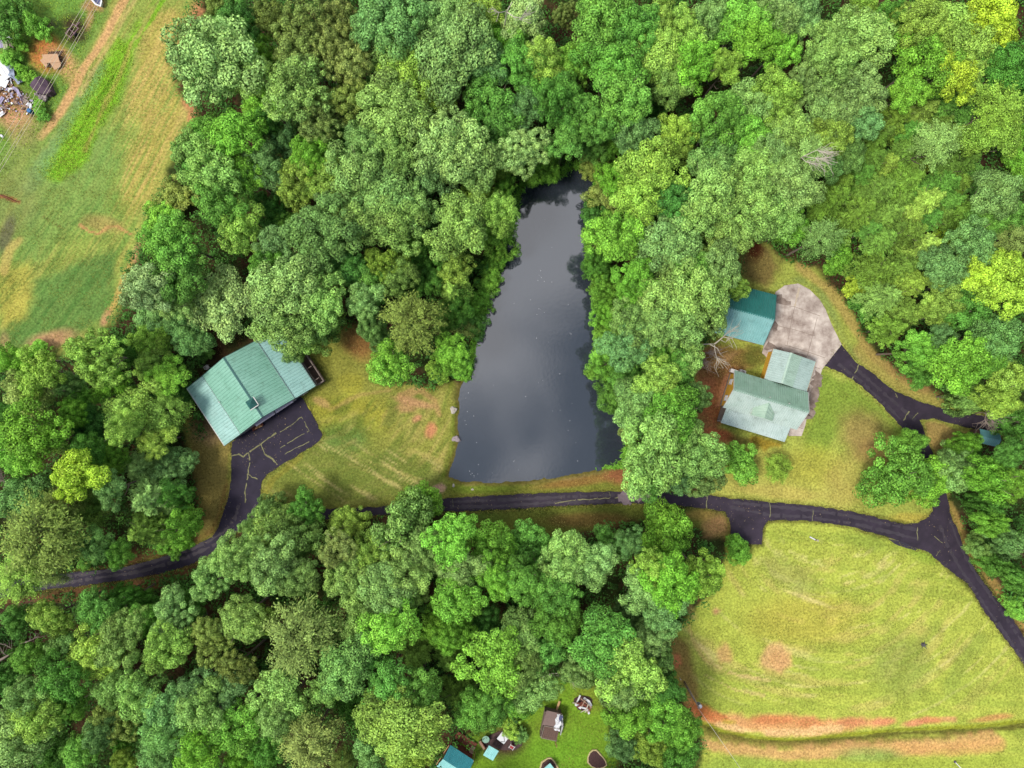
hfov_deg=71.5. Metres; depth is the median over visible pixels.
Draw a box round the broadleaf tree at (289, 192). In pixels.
[275,154,318,212]
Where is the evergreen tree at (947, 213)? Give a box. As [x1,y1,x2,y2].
[932,206,954,232]
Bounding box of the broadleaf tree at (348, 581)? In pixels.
[322,556,369,614]
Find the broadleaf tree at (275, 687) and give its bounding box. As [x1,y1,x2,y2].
[245,664,313,725]
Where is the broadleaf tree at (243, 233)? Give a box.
[217,199,265,255]
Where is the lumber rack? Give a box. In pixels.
[251,423,263,430]
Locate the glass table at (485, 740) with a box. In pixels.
[482,736,488,742]
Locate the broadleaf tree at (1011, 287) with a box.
[965,247,1023,322]
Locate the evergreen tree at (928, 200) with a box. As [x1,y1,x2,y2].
[905,185,946,218]
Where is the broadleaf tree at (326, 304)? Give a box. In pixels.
[293,263,345,338]
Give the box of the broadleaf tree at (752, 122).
[728,109,773,164]
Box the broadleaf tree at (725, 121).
[686,89,747,148]
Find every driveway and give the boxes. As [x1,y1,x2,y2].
[0,397,321,597]
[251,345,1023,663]
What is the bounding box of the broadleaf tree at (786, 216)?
[751,187,805,241]
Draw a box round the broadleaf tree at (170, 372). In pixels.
[143,353,191,397]
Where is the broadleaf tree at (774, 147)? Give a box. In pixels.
[751,123,796,168]
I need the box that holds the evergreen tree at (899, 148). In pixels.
[885,135,923,170]
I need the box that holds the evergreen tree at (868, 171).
[850,161,875,185]
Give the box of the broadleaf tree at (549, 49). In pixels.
[520,34,567,86]
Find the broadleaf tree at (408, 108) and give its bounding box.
[355,65,433,146]
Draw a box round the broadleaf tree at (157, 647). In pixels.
[142,613,207,674]
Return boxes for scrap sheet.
[0,60,9,79]
[0,76,8,87]
[5,65,14,75]
[12,86,20,97]
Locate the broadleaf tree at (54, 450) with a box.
[35,422,74,453]
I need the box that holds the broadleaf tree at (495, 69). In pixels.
[451,36,510,86]
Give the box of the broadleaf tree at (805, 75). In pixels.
[787,62,821,107]
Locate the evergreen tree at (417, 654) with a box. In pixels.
[398,629,432,668]
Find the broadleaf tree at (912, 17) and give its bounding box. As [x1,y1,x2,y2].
[869,0,955,66]
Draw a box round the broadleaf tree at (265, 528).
[246,497,301,561]
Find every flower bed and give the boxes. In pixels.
[540,757,558,767]
[587,749,606,767]
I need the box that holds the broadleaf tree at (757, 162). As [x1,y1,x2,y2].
[724,146,786,203]
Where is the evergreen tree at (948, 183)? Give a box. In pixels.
[925,169,961,205]
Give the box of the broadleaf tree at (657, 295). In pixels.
[632,272,682,321]
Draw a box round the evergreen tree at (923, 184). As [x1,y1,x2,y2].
[913,179,934,197]
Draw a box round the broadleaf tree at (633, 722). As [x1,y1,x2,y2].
[600,698,653,740]
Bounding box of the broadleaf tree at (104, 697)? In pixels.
[89,664,144,712]
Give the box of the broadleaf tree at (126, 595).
[106,581,158,612]
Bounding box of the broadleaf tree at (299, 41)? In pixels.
[270,0,334,82]
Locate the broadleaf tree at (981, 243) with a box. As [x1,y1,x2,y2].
[941,214,998,269]
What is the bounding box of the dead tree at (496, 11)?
[488,3,535,28]
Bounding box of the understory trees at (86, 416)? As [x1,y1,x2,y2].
[0,0,1023,767]
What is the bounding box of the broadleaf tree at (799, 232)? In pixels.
[764,207,810,247]
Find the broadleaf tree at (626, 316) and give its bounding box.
[609,296,657,349]
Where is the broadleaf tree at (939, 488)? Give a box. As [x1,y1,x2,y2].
[894,454,956,508]
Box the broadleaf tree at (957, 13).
[895,0,981,63]
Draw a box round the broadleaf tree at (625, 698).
[596,663,644,717]
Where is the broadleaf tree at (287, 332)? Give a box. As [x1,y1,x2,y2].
[244,305,314,356]
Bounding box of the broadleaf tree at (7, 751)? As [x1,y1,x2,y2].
[0,708,61,767]
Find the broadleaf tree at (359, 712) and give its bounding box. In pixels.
[351,682,404,729]
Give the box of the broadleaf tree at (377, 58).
[366,18,422,87]
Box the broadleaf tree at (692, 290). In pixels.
[669,255,731,330]
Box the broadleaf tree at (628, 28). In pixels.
[606,0,661,55]
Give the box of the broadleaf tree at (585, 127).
[569,96,616,148]
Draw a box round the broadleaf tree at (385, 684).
[360,651,411,705]
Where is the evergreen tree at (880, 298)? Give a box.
[851,280,905,320]
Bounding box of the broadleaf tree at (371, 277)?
[348,261,385,305]
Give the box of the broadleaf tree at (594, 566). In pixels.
[568,542,619,593]
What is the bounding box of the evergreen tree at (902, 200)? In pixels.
[890,189,915,211]
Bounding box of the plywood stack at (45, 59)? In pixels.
[40,50,63,69]
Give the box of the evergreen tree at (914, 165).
[905,159,926,172]
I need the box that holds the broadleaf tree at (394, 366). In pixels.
[365,337,415,387]
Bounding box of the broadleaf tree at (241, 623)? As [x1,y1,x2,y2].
[216,592,273,644]
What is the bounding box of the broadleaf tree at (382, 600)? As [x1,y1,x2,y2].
[356,561,417,624]
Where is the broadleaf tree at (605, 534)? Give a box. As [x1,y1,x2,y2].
[592,523,628,560]
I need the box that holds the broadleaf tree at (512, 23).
[500,0,545,45]
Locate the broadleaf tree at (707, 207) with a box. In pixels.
[678,165,738,238]
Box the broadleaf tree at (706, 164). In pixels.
[686,148,734,199]
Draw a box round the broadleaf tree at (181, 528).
[158,503,203,551]
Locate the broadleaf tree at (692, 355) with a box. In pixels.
[662,333,704,376]
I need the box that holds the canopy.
[483,739,498,760]
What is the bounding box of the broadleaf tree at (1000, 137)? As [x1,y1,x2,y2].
[954,102,1023,158]
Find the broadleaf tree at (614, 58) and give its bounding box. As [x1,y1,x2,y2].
[567,38,651,104]
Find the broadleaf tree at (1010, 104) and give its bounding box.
[962,79,1023,135]
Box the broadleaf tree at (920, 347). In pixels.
[876,329,937,373]
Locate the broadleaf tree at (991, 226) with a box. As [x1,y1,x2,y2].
[948,199,1012,232]
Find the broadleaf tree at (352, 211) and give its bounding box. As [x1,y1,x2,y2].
[325,189,399,244]
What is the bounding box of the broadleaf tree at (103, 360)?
[62,326,132,390]
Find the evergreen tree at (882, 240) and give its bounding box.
[856,225,900,260]
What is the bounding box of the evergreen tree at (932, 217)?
[918,208,943,231]
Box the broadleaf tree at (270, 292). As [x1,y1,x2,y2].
[245,253,321,327]
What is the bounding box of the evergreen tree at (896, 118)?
[858,102,914,149]
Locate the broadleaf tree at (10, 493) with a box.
[0,473,60,517]
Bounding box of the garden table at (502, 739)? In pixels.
[497,730,507,743]
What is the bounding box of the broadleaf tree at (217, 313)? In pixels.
[182,262,252,343]
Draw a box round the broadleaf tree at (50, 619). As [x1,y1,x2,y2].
[24,589,104,640]
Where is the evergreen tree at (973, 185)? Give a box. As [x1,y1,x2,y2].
[963,163,986,195]
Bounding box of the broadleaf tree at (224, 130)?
[200,107,269,156]
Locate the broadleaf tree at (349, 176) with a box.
[324,138,386,206]
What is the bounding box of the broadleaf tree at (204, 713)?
[174,674,226,733]
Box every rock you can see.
[450,406,456,413]
[452,436,459,441]
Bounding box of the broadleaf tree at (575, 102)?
[539,69,594,142]
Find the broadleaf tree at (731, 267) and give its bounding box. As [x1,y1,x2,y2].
[698,237,741,288]
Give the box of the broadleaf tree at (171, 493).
[151,477,196,511]
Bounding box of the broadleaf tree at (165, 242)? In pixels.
[135,209,216,276]
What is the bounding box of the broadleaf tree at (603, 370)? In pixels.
[585,348,622,381]
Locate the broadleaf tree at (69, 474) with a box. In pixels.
[49,447,123,504]
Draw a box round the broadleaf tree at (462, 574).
[433,547,493,590]
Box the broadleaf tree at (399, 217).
[357,194,431,258]
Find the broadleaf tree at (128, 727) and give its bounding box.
[82,704,143,746]
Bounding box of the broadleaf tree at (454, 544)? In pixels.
[419,512,478,574]
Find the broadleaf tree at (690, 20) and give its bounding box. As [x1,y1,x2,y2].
[659,1,708,55]
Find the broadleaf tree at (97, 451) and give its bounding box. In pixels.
[64,431,128,472]
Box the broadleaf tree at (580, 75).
[553,41,591,93]
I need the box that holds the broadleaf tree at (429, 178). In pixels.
[409,144,457,197]
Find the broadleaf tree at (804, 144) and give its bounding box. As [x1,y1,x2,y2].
[785,131,833,179]
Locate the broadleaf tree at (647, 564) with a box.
[628,544,670,589]
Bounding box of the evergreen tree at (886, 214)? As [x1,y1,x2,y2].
[858,199,904,230]
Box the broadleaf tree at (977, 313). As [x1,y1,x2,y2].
[918,286,991,331]
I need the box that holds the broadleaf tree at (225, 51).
[159,14,267,106]
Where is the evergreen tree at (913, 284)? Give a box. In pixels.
[890,269,929,299]
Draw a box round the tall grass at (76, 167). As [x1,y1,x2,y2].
[0,0,134,183]
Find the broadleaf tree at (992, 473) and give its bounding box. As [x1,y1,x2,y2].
[960,453,1023,506]
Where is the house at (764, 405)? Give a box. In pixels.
[717,349,815,441]
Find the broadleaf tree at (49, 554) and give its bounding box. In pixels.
[0,483,107,579]
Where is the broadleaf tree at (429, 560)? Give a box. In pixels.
[402,526,445,575]
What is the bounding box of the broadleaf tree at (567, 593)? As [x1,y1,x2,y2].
[530,572,584,617]
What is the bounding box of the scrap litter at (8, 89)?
[0,77,34,116]
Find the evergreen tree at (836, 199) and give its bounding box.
[804,181,850,229]
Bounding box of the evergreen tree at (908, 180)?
[880,160,926,198]
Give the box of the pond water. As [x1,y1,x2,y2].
[449,169,625,482]
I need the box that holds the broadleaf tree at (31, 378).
[13,344,94,402]
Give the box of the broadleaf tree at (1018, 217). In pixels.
[993,200,1023,234]
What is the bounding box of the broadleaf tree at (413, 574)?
[379,543,432,598]
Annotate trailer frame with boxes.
[65,22,79,37]
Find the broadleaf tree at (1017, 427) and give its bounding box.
[986,403,1023,440]
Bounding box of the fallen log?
[0,634,46,660]
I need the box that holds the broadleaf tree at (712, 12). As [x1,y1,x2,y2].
[691,0,728,42]
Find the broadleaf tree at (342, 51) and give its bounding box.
[312,28,373,84]
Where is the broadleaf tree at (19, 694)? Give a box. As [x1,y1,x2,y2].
[0,669,54,718]
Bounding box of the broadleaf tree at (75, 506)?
[32,486,92,525]
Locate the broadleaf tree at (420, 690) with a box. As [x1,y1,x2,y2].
[403,662,443,711]
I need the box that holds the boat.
[91,0,102,7]
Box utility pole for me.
[683,681,701,708]
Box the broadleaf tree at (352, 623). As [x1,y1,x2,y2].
[335,599,378,641]
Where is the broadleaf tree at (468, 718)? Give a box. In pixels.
[453,681,489,734]
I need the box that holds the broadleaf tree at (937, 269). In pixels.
[916,243,970,293]
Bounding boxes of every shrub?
[0,0,37,43]
[0,46,24,68]
[10,36,28,50]
[14,62,29,80]
[19,9,53,42]
[21,70,37,87]
[31,339,53,357]
[32,99,45,114]
[35,106,50,122]
[76,554,92,571]
[141,220,155,234]
[142,200,179,231]
[153,539,187,561]
[154,174,199,215]
[166,384,193,408]
[169,126,199,163]
[181,150,202,177]
[186,115,212,138]
[195,340,214,363]
[425,360,448,385]
[450,316,480,338]
[451,361,472,381]
[460,314,491,341]
[468,288,495,318]
[472,263,504,298]
[479,253,505,276]
[487,250,511,268]
[499,718,521,741]
[503,697,530,719]
[513,725,528,744]
[579,157,610,184]
[579,180,624,217]
[580,199,604,232]
[583,365,594,380]
[586,281,601,300]
[591,319,617,343]
[617,417,638,442]
[723,440,758,486]
[724,533,751,565]
[764,452,792,483]
[822,246,853,276]
[837,235,850,250]
[841,274,865,298]
[847,296,865,311]
[848,170,862,197]
[859,304,880,322]
[921,153,936,178]
[933,224,965,245]
[997,593,1023,621]
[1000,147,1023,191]
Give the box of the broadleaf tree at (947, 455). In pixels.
[934,439,973,476]
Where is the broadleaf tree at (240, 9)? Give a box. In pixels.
[213,0,268,58]
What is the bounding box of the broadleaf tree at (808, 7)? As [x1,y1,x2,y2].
[786,0,823,40]
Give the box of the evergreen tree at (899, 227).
[884,220,906,245]
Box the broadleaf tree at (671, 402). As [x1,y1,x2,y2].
[642,383,700,446]
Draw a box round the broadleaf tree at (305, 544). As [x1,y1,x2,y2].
[269,513,328,560]
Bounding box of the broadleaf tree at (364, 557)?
[346,528,389,577]
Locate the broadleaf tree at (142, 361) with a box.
[129,341,170,380]
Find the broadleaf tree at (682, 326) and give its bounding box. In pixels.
[643,297,710,348]
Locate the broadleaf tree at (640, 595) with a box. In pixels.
[618,562,659,615]
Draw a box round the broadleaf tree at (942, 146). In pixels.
[902,117,968,174]
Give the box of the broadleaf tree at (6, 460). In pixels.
[0,436,49,477]
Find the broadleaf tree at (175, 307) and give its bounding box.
[148,278,204,320]
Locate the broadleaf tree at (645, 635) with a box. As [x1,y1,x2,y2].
[630,617,673,659]
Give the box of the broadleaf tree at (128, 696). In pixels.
[107,648,182,723]
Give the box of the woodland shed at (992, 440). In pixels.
[970,429,1000,446]
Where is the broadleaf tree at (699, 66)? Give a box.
[670,35,721,101]
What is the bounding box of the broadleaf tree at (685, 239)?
[618,210,703,273]
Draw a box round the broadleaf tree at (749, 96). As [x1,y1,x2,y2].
[726,77,776,133]
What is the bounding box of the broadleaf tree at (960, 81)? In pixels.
[931,48,979,105]
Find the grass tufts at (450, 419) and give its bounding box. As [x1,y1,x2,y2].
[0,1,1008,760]
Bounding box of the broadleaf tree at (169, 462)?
[147,446,199,485]
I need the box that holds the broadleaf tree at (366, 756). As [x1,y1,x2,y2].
[352,732,389,767]
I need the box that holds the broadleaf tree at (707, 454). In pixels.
[662,431,729,487]
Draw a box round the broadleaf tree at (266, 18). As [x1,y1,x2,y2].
[248,0,299,50]
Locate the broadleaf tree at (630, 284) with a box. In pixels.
[610,257,659,310]
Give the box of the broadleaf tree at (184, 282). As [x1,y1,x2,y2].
[144,244,207,303]
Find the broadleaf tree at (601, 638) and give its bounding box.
[567,601,637,679]
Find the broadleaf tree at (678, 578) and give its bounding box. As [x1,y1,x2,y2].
[637,549,701,618]
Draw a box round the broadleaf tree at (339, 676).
[317,628,381,702]
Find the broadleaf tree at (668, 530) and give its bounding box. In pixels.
[639,496,693,568]
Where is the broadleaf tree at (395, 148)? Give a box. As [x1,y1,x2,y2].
[374,123,424,174]
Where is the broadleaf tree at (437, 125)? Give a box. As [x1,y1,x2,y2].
[406,103,489,183]
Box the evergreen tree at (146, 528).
[126,507,170,545]
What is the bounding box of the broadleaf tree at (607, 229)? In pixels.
[580,208,644,262]
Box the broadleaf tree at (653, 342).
[629,306,679,361]
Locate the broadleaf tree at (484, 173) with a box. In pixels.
[437,128,504,196]
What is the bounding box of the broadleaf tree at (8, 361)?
[0,341,70,373]
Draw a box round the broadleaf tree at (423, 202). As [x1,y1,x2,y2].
[405,180,440,237]
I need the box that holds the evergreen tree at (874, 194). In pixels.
[854,187,879,207]
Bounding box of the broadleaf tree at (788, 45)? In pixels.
[746,17,802,82]
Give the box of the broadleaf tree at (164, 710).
[139,671,203,737]
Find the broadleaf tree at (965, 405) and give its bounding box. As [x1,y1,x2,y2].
[936,380,993,417]
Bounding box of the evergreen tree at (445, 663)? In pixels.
[431,643,468,671]
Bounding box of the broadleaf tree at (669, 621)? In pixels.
[642,594,690,641]
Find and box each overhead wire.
[1,1,85,140]
[1,1,89,150]
[1,1,97,163]
[1,1,100,169]
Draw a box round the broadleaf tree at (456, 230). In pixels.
[422,188,489,262]
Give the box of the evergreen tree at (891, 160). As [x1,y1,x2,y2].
[876,152,902,177]
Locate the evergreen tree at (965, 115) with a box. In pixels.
[954,102,984,128]
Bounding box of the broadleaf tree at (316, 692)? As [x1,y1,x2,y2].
[303,668,351,708]
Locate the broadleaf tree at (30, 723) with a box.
[3,678,96,745]
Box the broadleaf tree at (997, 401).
[944,384,1023,419]
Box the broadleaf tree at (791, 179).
[759,155,827,211]
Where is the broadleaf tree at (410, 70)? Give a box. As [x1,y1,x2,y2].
[374,43,433,109]
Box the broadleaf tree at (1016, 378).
[984,354,1023,393]
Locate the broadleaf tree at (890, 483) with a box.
[852,431,936,509]
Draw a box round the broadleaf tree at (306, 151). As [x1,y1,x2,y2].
[288,134,330,176]
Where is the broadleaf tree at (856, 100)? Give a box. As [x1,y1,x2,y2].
[808,60,889,123]
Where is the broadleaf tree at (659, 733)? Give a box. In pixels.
[635,692,694,743]
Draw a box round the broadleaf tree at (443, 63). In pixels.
[414,0,498,110]
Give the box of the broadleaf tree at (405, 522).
[366,483,435,560]
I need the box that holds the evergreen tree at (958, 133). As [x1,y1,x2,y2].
[928,123,967,151]
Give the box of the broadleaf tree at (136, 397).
[101,379,168,437]
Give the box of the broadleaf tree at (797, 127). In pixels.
[764,98,814,156]
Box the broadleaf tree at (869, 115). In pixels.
[838,96,885,140]
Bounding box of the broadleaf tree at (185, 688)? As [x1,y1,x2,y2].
[166,664,215,713]
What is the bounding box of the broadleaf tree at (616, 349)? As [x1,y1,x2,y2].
[593,320,654,372]
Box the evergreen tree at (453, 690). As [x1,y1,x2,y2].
[437,669,479,710]
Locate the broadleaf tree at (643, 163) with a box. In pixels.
[613,135,690,202]
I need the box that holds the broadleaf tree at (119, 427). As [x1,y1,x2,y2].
[104,407,162,447]
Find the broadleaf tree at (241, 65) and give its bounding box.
[217,50,276,107]
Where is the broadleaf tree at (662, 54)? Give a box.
[627,21,688,88]
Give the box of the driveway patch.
[889,539,916,549]
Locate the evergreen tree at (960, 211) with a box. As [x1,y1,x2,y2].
[931,194,984,235]
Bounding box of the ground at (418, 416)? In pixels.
[0,0,1023,767]
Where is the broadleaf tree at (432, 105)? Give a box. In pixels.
[413,71,459,114]
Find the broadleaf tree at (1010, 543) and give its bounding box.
[982,525,1023,561]
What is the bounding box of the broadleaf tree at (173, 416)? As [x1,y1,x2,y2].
[148,393,195,430]
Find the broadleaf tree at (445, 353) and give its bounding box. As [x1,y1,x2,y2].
[430,331,469,377]
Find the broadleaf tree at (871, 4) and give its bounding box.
[838,0,879,27]
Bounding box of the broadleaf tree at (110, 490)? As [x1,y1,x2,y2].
[90,465,139,512]
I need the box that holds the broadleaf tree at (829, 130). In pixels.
[802,117,854,160]
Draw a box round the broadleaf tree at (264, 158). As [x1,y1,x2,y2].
[239,138,286,191]
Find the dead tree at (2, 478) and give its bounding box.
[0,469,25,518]
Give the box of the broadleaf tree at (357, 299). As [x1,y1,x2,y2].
[345,282,385,321]
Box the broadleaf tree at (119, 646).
[92,604,155,670]
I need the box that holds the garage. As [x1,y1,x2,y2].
[710,289,776,345]
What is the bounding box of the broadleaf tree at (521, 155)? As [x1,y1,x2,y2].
[495,125,552,181]
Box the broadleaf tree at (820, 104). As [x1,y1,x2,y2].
[805,89,849,139]
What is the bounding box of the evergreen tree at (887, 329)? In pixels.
[865,314,908,348]
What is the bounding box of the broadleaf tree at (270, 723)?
[254,680,305,744]
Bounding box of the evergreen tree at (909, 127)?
[888,118,921,144]
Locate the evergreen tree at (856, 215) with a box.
[827,190,876,245]
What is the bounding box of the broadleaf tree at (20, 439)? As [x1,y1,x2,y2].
[0,395,73,474]
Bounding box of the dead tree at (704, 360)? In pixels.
[695,345,730,374]
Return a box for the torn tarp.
[554,714,562,730]
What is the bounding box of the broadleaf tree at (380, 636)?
[355,594,422,655]
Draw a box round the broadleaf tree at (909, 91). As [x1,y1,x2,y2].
[883,64,931,114]
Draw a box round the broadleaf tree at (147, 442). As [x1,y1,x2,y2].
[135,424,181,461]
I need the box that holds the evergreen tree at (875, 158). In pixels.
[847,149,886,184]
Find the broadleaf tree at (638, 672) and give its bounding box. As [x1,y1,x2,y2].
[594,628,669,702]
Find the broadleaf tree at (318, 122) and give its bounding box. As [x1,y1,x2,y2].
[298,99,344,142]
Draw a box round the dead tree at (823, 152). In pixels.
[800,143,840,175]
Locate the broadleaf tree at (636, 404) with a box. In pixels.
[612,377,657,434]
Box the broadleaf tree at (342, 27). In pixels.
[316,0,357,47]
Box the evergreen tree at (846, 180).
[832,173,853,189]
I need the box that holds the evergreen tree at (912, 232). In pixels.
[889,215,927,257]
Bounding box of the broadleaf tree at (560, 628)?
[528,599,583,647]
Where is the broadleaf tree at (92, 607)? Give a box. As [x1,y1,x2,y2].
[73,584,139,635]
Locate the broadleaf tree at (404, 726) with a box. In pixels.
[354,684,452,766]
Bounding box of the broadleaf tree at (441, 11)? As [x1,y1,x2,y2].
[412,0,463,40]
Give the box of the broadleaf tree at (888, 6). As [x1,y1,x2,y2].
[874,0,910,38]
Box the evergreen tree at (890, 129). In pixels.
[879,124,895,143]
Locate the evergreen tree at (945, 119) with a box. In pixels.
[923,113,954,140]
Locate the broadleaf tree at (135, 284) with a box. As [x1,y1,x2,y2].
[117,262,176,312]
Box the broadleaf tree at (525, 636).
[498,605,543,660]
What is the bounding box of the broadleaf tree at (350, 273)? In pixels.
[329,249,373,290]
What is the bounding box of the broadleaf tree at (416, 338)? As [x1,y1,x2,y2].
[376,288,450,356]
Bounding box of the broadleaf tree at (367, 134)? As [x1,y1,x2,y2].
[343,119,397,164]
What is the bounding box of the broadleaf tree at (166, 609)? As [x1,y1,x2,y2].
[150,581,202,635]
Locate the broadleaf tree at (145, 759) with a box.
[135,737,175,767]
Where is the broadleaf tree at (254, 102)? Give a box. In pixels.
[241,82,293,131]
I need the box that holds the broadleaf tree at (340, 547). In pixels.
[318,526,358,570]
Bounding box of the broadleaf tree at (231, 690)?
[203,655,259,710]
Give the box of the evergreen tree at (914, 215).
[898,204,924,222]
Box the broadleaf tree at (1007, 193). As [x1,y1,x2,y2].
[966,167,1023,221]
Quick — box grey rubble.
[34,92,47,101]
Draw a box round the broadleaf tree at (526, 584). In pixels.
[500,553,544,607]
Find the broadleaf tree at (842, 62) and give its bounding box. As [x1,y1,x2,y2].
[801,35,866,102]
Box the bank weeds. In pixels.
[457,159,637,470]
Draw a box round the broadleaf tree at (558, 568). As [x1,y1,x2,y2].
[537,528,590,594]
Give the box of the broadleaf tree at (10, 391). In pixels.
[0,368,63,423]
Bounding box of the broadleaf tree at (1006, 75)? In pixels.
[975,38,1023,99]
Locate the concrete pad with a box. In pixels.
[762,284,840,435]
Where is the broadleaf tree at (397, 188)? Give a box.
[342,160,416,239]
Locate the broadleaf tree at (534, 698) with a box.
[510,669,564,714]
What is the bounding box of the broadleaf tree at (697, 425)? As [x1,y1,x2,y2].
[674,418,705,461]
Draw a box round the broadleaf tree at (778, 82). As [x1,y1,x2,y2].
[751,63,803,123]
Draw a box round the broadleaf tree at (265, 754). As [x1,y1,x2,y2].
[241,724,289,767]
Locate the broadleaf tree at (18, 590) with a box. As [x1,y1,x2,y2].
[0,552,75,607]
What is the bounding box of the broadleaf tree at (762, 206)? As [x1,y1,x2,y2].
[712,174,782,243]
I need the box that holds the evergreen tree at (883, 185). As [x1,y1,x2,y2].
[849,173,896,210]
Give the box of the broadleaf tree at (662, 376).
[630,352,682,395]
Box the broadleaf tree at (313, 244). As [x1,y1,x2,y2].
[279,192,362,274]
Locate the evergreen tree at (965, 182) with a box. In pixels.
[953,172,973,194]
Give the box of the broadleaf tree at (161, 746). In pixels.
[137,713,196,758]
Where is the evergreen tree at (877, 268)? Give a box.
[842,250,898,290]
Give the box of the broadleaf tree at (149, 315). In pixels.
[132,300,180,343]
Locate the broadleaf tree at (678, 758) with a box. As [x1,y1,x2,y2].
[658,715,699,767]
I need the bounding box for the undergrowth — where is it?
[0,0,1023,767]
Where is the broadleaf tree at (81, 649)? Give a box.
[65,621,128,681]
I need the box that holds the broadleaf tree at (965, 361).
[908,330,992,396]
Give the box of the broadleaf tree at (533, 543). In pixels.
[504,518,562,584]
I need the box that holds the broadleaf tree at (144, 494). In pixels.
[127,469,186,519]
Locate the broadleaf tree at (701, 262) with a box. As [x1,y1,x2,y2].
[668,251,712,292]
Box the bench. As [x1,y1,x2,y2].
[479,739,485,749]
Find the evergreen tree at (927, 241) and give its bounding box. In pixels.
[892,232,941,262]
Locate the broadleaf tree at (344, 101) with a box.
[314,75,369,125]
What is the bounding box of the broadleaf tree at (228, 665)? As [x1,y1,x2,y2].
[214,638,265,686]
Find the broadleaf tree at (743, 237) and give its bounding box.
[695,216,753,254]
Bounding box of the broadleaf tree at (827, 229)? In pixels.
[786,216,852,259]
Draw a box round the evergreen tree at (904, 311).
[878,296,928,330]
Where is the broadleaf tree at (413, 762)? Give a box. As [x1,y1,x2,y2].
[384,739,433,767]
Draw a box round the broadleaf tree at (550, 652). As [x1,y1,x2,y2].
[523,632,568,672]
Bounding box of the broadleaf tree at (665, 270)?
[633,239,686,289]
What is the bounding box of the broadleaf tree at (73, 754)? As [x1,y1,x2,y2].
[57,730,99,767]
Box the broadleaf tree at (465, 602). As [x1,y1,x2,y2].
[429,575,488,623]
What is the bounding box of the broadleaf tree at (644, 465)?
[620,409,687,500]
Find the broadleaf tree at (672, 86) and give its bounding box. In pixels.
[637,64,695,111]
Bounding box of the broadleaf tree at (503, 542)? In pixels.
[464,519,518,572]
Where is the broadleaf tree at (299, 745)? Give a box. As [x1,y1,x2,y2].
[275,708,345,767]
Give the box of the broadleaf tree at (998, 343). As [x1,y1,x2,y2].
[957,313,1023,362]
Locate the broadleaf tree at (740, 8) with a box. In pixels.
[707,0,782,48]
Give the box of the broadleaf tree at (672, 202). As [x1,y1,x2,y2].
[653,177,700,225]
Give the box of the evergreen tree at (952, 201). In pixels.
[934,191,966,210]
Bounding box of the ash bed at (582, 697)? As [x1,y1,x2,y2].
[574,696,591,710]
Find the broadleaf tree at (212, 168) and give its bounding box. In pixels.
[176,132,246,197]
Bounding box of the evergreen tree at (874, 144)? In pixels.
[862,126,888,155]
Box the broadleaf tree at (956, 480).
[935,446,981,492]
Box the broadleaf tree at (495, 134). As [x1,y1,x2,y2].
[472,103,521,163]
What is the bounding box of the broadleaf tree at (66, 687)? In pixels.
[33,647,91,706]
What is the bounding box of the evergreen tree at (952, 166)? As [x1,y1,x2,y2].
[924,159,960,179]
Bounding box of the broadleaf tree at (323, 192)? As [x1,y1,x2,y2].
[313,183,350,217]
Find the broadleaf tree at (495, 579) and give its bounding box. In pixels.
[475,548,517,602]
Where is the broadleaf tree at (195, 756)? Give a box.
[171,701,240,767]
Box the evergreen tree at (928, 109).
[903,96,940,130]
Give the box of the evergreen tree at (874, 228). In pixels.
[851,219,882,242]
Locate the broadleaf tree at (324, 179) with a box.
[301,157,352,199]
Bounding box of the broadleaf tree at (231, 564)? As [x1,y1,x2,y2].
[206,529,264,582]
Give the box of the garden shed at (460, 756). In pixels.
[436,732,476,767]
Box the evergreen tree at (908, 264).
[882,250,922,284]
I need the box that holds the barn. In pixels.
[187,331,325,445]
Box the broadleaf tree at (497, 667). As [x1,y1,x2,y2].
[450,625,522,699]
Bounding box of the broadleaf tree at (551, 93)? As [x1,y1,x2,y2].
[533,72,577,136]
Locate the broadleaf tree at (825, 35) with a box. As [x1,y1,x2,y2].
[790,19,846,77]
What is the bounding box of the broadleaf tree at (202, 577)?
[189,553,235,601]
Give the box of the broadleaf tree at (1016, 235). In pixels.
[991,222,1023,258]
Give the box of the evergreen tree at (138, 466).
[122,449,161,483]
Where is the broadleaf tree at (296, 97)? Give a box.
[261,49,335,122]
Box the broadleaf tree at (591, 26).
[570,0,637,60]
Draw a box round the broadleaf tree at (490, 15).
[460,0,504,30]
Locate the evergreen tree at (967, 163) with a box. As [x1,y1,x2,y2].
[931,150,982,175]
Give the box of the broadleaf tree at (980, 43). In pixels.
[928,25,1002,101]
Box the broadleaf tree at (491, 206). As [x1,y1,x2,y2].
[475,190,520,238]
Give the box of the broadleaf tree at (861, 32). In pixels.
[819,3,897,77]
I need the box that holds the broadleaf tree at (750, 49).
[729,15,785,82]
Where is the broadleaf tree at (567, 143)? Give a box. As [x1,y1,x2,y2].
[541,118,587,160]
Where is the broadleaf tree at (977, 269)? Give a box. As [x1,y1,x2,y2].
[924,254,996,294]
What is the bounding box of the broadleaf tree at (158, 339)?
[125,318,172,354]
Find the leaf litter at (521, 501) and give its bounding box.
[90,369,998,616]
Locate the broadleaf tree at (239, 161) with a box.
[223,147,274,201]
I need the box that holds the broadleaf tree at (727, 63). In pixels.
[700,47,743,99]
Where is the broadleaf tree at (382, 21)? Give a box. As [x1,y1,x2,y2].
[349,0,429,60]
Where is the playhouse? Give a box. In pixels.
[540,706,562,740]
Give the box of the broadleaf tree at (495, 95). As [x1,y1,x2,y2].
[462,70,526,132]
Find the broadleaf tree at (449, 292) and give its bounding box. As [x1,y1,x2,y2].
[440,275,473,310]
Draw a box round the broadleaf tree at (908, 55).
[885,29,966,98]
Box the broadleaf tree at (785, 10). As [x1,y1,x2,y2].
[747,0,803,56]

